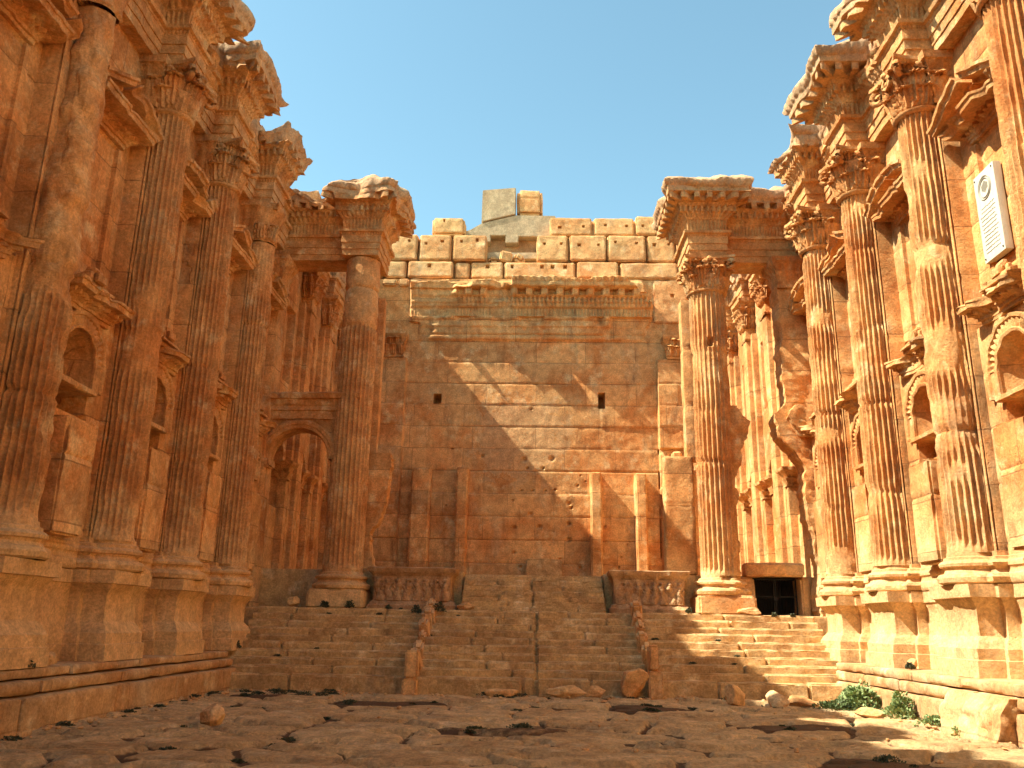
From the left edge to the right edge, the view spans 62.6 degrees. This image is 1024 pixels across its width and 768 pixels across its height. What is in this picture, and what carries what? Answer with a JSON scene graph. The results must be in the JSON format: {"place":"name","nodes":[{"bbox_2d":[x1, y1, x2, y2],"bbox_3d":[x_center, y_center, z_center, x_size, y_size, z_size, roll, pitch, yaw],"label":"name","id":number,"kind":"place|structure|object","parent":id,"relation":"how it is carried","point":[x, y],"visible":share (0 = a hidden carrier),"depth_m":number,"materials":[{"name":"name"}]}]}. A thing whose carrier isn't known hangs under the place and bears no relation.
{"place":"outdoors","nodes":[
{"label":"outdoors","id":0,"kind":"place"},
{"bbox_2d":[0,688,1023,767],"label":"paved ground","id":1,"kind":"structure","parent":0,"point":[561,734],"depth_m":12.19,"materials":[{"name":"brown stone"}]},
{"bbox_2d":[0,651,235,738],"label":"stone ledge","id":2,"kind":"object","parent":1,"relation":"on","point":[32,699],"visible":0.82,"depth_m":14.02,"materials":[{"name":"stone"}]},
{"bbox_2d":[48,652,56,664],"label":"loose stone","id":3,"kind":"object","parent":2,"relation":"on","point":[52,658],"visible":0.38,"depth_m":13.08,"materials":[{"name":"stone"}]},
{"bbox_2d":[0,0,129,669],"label":"engaged column","id":4,"kind":"structure","parent":2,"relation":"on","point":[51,200],"depth_m":13.42,"materials":[{"name":"stone"}]},
{"bbox_2d":[0,0,295,660],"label":"temple side wall","id":5,"kind":"structure","parent":2,"relation":"on","point":[28,28],"depth_m":16.20,"materials":[{"name":"orange stone"}]},
{"bbox_2d":[202,121,312,650],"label":"engaged column","id":6,"kind":"structure","parent":5,"relation":"attached to","point":[283,160],"depth_m":22.95,"materials":[{"name":"stone"}]},
{"bbox_2d":[60,0,255,661],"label":"engaged column","id":7,"kind":"structure","parent":2,"relation":"on","point":[110,582],"depth_m":16.69,"materials":[{"name":"stone"}]},
{"bbox_2d":[141,40,288,654],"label":"engaged column","id":8,"kind":"structure","parent":2,"relation":"on","point":[249,90],"depth_m":19.81,"materials":[{"name":"stone"}]},
{"bbox_2d":[200,703,224,725],"bbox_3d":[-4.651,5.188,13.162,0.438,0.389,0.347,-11,-20,36],"label":"loose stone","id":9,"kind":"object","parent":1,"relation":"on","point":[213,714],"visible":0.87,"depth_m":13.03,"materials":[{"name":"stone"}]},
{"bbox_2d":[220,606,421,693],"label":"staircase","id":10,"kind":"structure","parent":1,"relation":"on","point":[363,650],"depth_m":21.09,"materials":[{"name":"stone"}]},
{"bbox_2d":[287,596,299,605],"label":"loose stone","id":11,"kind":"object","parent":10,"relation":"on","point":[293,601],"visible":1,"depth_m":23.92,"materials":[{"name":"stone"}]},
{"bbox_2d":[401,598,436,694],"bbox_3d":[-2.286,6.652,21.549,0.433,2.408,4.063,1,-16,2],"label":"stair balustrade","id":12,"kind":"object","parent":1,"relation":"on","point":[413,661],"visible":0.79,"depth_m":20.15,"materials":[{"name":"stone"}]},
{"bbox_2d":[1,600,917,767],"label":"weeds","id":13,"kind":"object","parent":1,"relation":"on","point":[883,758],"visible":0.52,"depth_m":17.01,"materials":[{"name":"green plant"}]},
{"bbox_2d":[485,689,518,696],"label":"loose stone","id":14,"kind":"object","parent":1,"relation":"on","point":[504,692],"visible":0.81,"depth_m":19.07,"materials":[{"name":"stone"}]},
{"bbox_2d":[416,610,647,697],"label":"staircase","id":15,"kind":"structure","parent":1,"relation":"on","point":[471,653],"depth_m":21.22,"materials":[{"name":"stone"}]},
{"bbox_2d":[630,600,663,699],"bbox_3d":[3.356,6.694,21.377,0.445,2.438,4.036,1,-16,2],"label":"stair balustrade","id":16,"kind":"object","parent":15,"relation":"on","point":[648,653],"visible":0.93,"depth_m":19.74,"materials":[{"name":"stone"}]},
{"bbox_2d":[546,685,585,697],"bbox_3d":[1.238,7.020,19.196,0.934,0.312,0.295,1,-16,2],"label":"loose stone","id":17,"kind":"object","parent":1,"relation":"on","point":[567,690],"visible":0.97,"depth_m":19.11,"materials":[{"name":"stone"}]},
{"bbox_2d":[585,685,605,697],"bbox_3d":[1.907,7.027,19.190,0.465,0.298,0.255,-3,-16,15],"label":"loose stone","id":18,"kind":"object","parent":1,"relation":"on","point":[596,691],"visible":0.79,"depth_m":19.10,"materials":[{"name":"stone"}]},
{"bbox_2d":[621,668,648,698],"bbox_3d":[2.764,6.861,19.308,0.614,0.672,0.537,5,-16,-12],"label":"loose stone","id":19,"kind":"object","parent":1,"relation":"on","point":[633,681],"visible":0.96,"depth_m":19.12,"materials":[{"name":"stone"}]},
{"bbox_2d":[724,684,744,705],"bbox_3d":[4.768,6.636,17.938,0.408,0.485,0.534,4,-16,-12],"label":"loose stone","id":20,"kind":"object","parent":1,"relation":"on","point":[734,694],"visible":0.84,"depth_m":17.76,"materials":[{"name":"stone"}]},
{"bbox_2d":[642,613,846,701],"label":"staircase","id":21,"kind":"structure","parent":1,"relation":"on","point":[786,656],"depth_m":21.09,"materials":[{"name":"stone"}]},
{"bbox_2d":[737,608,760,614],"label":"loose stone","id":22,"kind":"object","parent":21,"relation":"on","point":[749,611],"visible":0.92,"depth_m":23.38,"materials":[{"name":"stone"}]},
{"bbox_2d":[765,690,789,707],"bbox_3d":[5.571,6.751,17.923,0.294,0.422,0.680,8,-17,-22],"label":"loose stone","id":23,"kind":"object","parent":1,"relation":"on","point":[775,699],"visible":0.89,"depth_m":17.80,"materials":[{"name":"stone"}]},
{"bbox_2d":[788,695,818,706],"bbox_3d":[6.220,6.816,18.037,0.665,0.285,0.378,-2,-16,9],"label":"loose stone","id":24,"kind":"object","parent":1,"relation":"on","point":[797,700],"visible":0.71,"depth_m":17.95,"materials":[{"name":"stone"}]},
{"bbox_2d":[812,699,863,710],"bbox_3d":[6.605,6.611,17.303,1.342,0.294,0.616,1,-16,2],"label":"bush","id":25,"kind":"object","parent":1,"relation":"on","point":[836,705],"visible":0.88,"depth_m":17.23,"materials":[{"name":"green plant"}]},
{"bbox_2d":[835,678,882,709],"bbox_3d":[7.204,6.440,17.426,1.044,0.678,0.685,1,-16,2],"label":"bush","id":26,"kind":"object","parent":1,"relation":"on","point":[858,694],"visible":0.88,"depth_m":17.37,"materials":[{"name":"green plant"}]},
{"bbox_2d":[854,707,887,718],"bbox_3d":[6.796,6.245,15.951,0.656,0.226,0.412,1,-16,2],"label":"loose stone","id":27,"kind":"object","parent":1,"relation":"on","point":[865,712],"visible":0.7,"depth_m":15.84,"materials":[{"name":"stone"}]},
{"bbox_2d":[881,691,920,719],"bbox_3d":[7.240,6.004,15.704,0.687,0.562,0.633,1,-16,2],"label":"bush","id":28,"kind":"object","parent":1,"relation":"on","point":[898,707],"visible":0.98,"depth_m":15.66,"materials":[{"name":"green plant"}]},
{"bbox_2d":[913,713,940,726],"bbox_3d":[7.290,5.882,14.713,0.647,0.274,0.521,1,-16,2],"label":"bush","id":29,"kind":"object","parent":1,"relation":"on","point":[935,719],"visible":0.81,"depth_m":14.62,"materials":[{"name":"green plant"}]},
{"bbox_2d":[836,662,1023,747],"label":"stone ledge","id":30,"kind":"object","parent":1,"relation":"on","point":[927,689],"visible":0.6,"depth_m":15.51,"materials":[{"name":"stone"}]},
{"bbox_2d":[782,39,930,668],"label":"engaged column","id":31,"kind":"structure","parent":30,"relation":"on","point":[823,93],"depth_m":19.66,"materials":[{"name":"stone"}]},
{"bbox_2d":[781,0,1023,669],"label":"temple side wall","id":32,"kind":"structure","parent":30,"relation":"on","point":[965,115],"depth_m":16.93,"materials":[{"name":"orange stone"}]},
{"bbox_2d":[768,123,870,661],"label":"engaged column","id":33,"kind":"structure","parent":32,"relation":"attached to","point":[812,225],"depth_m":22.66,"materials":[{"name":"stone"}]},
{"bbox_2d":[973,161,1013,263],"bbox_3d":[8.911,-3.174,15.634,0.179,1.768,0.720,1,-16,2],"label":"marble plaque","id":34,"kind":"object","parent":32,"relation":"attached to","point":[995,229],"visible":1,"depth_m":15.49,"materials":[{"name":"stone"}]},
{"bbox_2d":[906,658,917,669],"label":"loose stone","id":35,"kind":"object","parent":30,"relation":"on","point":[913,661],"visible":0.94,"depth_m":16.88,"materials":[{"name":"stone"}]},
{"bbox_2d":[829,0,1023,679],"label":"engaged column","id":36,"kind":"structure","parent":30,"relation":"on","point":[973,596],"depth_m":16.06,"materials":[{"name":"stone"}]},
{"bbox_2d":[970,0,1023,288],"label":"engaged column","id":37,"kind":"structure","parent":30,"relation":"on","point":[1003,21],"depth_m":13.79,"materials":[{"name":"stone"}]},
{"bbox_2d":[946,725,960,735],"bbox_3d":[7.311,5.637,13.713,0.410,0.207,0.506,8,-17,-24],"label":"bush","id":38,"kind":"object","parent":1,"relation":"on","point":[956,730],"visible":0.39,"depth_m":13.66,"materials":[{"name":"green plant"}]},
{"bbox_2d":[939,690,1023,745],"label":"broken masonry","id":39,"kind":"object","parent":1,"relation":"on","point":[965,712],"visible":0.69,"depth_m":13.18,"materials":[{"name":"stone"}]},
{"bbox_2d":[977,721,987,735],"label":"loose stone","id":40,"kind":"object","parent":1,"relation":"on","point":[983,731],"visible":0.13,"depth_m":12.95,"materials":[{"name":"stone"}]},
{"bbox_2d":[232,0,848,238],"label":"sky","id":41,"kind":"structure","parent":0,"point":[588,106],"materials":[{"name":"blue"}]},
{"label":"ground","id":42,"kind":"structure","parent":0,"visible":0},
{"bbox_2d":[258,568,813,615],"bbox_3d":[0.804,8.337,30.888,17.808,2.135,12.015,1,-16,2],"label":"podium","id":43,"kind":"object","parent":42,"relation":"on","point":[279,587],"visible":0.05,"depth_m":25.44,"materials":[{"name":"stone"}]},
{"bbox_2d":[262,190,379,568],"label":"sanctuary wall","id":44,"kind":"structure","parent":43,"relation":"on","point":[294,534],"depth_m":30.30,"materials":[{"name":"orange stone"}]},
{"bbox_2d":[254,391,359,566],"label":"side arch","id":45,"kind":"structure","parent":44,"relation":"attached to","point":[296,413],"depth_m":26.05,"materials":[{"name":"stone"}]},
{"bbox_2d":[363,298,394,569],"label":"wall pier","id":46,"kind":"structure","parent":43,"relation":"on","point":[381,468],"depth_m":26.44,"materials":[{"name":"orange stone"}]},
{"bbox_2d":[244,607,827,634],"bbox_3d":[0.630,6.969,24.340,17.797,0.773,1.766,1,-16,2],"label":"landing","id":47,"kind":"object","parent":43,"relation":"attached to","point":[822,622],"visible":0.02,"depth_m":23.53,"materials":[{"name":"stone"}]},
{"bbox_2d":[246,254,298,606],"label":"wall pier","id":48,"kind":"structure","parent":47,"relation":"on","point":[285,269],"depth_m":26.54,"materials":[{"name":"orange stone"}]},
{"bbox_2d":[278,174,415,276],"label":"entablature","id":49,"kind":"structure","parent":48,"relation":"on","point":[339,225],"depth_m":27.65,"materials":[{"name":"stone"}]},
{"bbox_2d":[306,256,380,607],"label":"freestanding column","id":50,"kind":"structure","parent":47,"relation":"on","point":[341,577],"depth_m":25.57,"materials":[{"name":"stone"}]},
{"bbox_2d":[366,566,459,609],"bbox_3d":[-2.888,6.072,24.928,2.651,1.236,1.221,1,-16,2],"label":"relief panel","id":51,"kind":"object","parent":47,"relation":"on","point":[402,587],"visible":0.94,"depth_m":24.47,"materials":[{"name":"stone"}]},
{"bbox_2d":[457,602,473,609],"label":"loose stone","id":52,"kind":"object","parent":47,"relation":"on","point":[466,606],"visible":0.94,"depth_m":23.95,"materials":[{"name":"stone"}]},
{"bbox_2d":[461,574,605,612],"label":"staircase","id":53,"kind":"structure","parent":47,"relation":"on","point":[490,592],"depth_m":24.63,"materials":[{"name":"stone"}]},
{"bbox_2d":[606,570,690,612],"bbox_3d":[3.993,6.135,24.726,2.405,1.250,1.272,1,-16,2],"label":"relief panel","id":54,"kind":"object","parent":47,"relation":"on","point":[657,591],"visible":0.94,"depth_m":24.28,"materials":[{"name":"stone"}]},
{"bbox_2d":[676,254,756,614],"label":"freestanding column","id":55,"kind":"structure","parent":47,"relation":"on","point":[721,424],"depth_m":25.42,"materials":[{"name":"stone"}]},
{"bbox_2d":[651,174,798,273],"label":"entablature","id":56,"kind":"structure","parent":55,"relation":"on","point":[742,219],"depth_m":27.23,"materials":[{"name":"stone"}]},
{"bbox_2d":[741,562,810,615],"bbox_3d":[7.815,6.427,25.892,2.034,1.681,2.604,1,-16,2],"label":"cellar doorway","id":57,"kind":"structure","parent":47,"relation":"on","point":[750,572],"depth_m":24.95,"materials":[{"name":"stone"}]},
{"bbox_2d":[754,579,797,615],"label":"iron gate","id":58,"kind":"structure","parent":57,"relation":"attached to","point":[775,597],"depth_m":25.18,"materials":[{"name":"black metal"}]},
{"bbox_2d":[761,255,825,616],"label":"wall pier","id":59,"kind":"structure","parent":47,"relation":"on","point":[783,275],"depth_m":25.81,"materials":[{"name":"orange stone"}]},
{"bbox_2d":[372,216,700,575],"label":"sanctuary back wall","id":60,"kind":"structure","parent":43,"relation":"on","point":[531,418],"depth_m":38.71,"materials":[{"name":"orange stone"}]},
{"bbox_2d":[432,218,465,238],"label":"loose block","id":61,"kind":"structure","parent":60,"relation":"on","point":[452,227],"depth_m":41.38,"materials":[{"name":"stone"}]},
{"bbox_2d":[488,256,497,261],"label":"rubble stone","id":62,"kind":"object","parent":60,"relation":"on","point":[493,259],"visible":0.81,"depth_m":41.03,"materials":[{"name":"stone"}]},
{"bbox_2d":[498,251,512,264],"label":"rubble stone","id":63,"kind":"object","parent":60,"relation":"on","point":[505,257],"visible":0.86,"depth_m":40.83,"materials":[{"name":"stone"}]},
{"bbox_2d":[466,215,554,246],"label":"gable stone","id":64,"kind":"object","parent":60,"relation":"on","point":[512,231],"visible":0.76,"depth_m":42.29,"materials":[{"name":"beige stone"}]},
{"bbox_2d":[482,188,515,222],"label":"gable stone","id":65,"kind":"object","parent":64,"relation":"on","point":[497,204],"visible":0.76,"depth_m":42.61,"materials":[{"name":"beige stone"}]},
{"bbox_2d":[517,190,542,215],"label":"gable stone","id":66,"kind":"object","parent":64,"relation":"on","point":[529,203],"visible":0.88,"depth_m":42.70,"materials":[{"name":"stone"}]},
{"bbox_2d":[487,240,536,262],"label":"lintel beam","id":67,"kind":"structure","parent":60,"relation":"on","point":[527,250],"depth_m":42.50,"materials":[{"name":"stone"}]},
{"bbox_2d":[513,254,524,262],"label":"rubble stone","id":68,"kind":"object","parent":60,"relation":"on","point":[518,258],"visible":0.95,"depth_m":40.91,"materials":[{"name":"stone"}]},
{"bbox_2d":[661,300,697,574],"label":"wall pier","id":69,"kind":"structure","parent":43,"relation":"on","point":[679,545],"depth_m":26.08,"materials":[{"name":"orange stone"}]},
{"bbox_2d":[725,274,813,576],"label":"sanctuary wall","id":70,"kind":"structure","parent":43,"relation":"on","point":[770,528],"depth_m":31.25,"materials":[{"name":"orange stone"}]}
]}

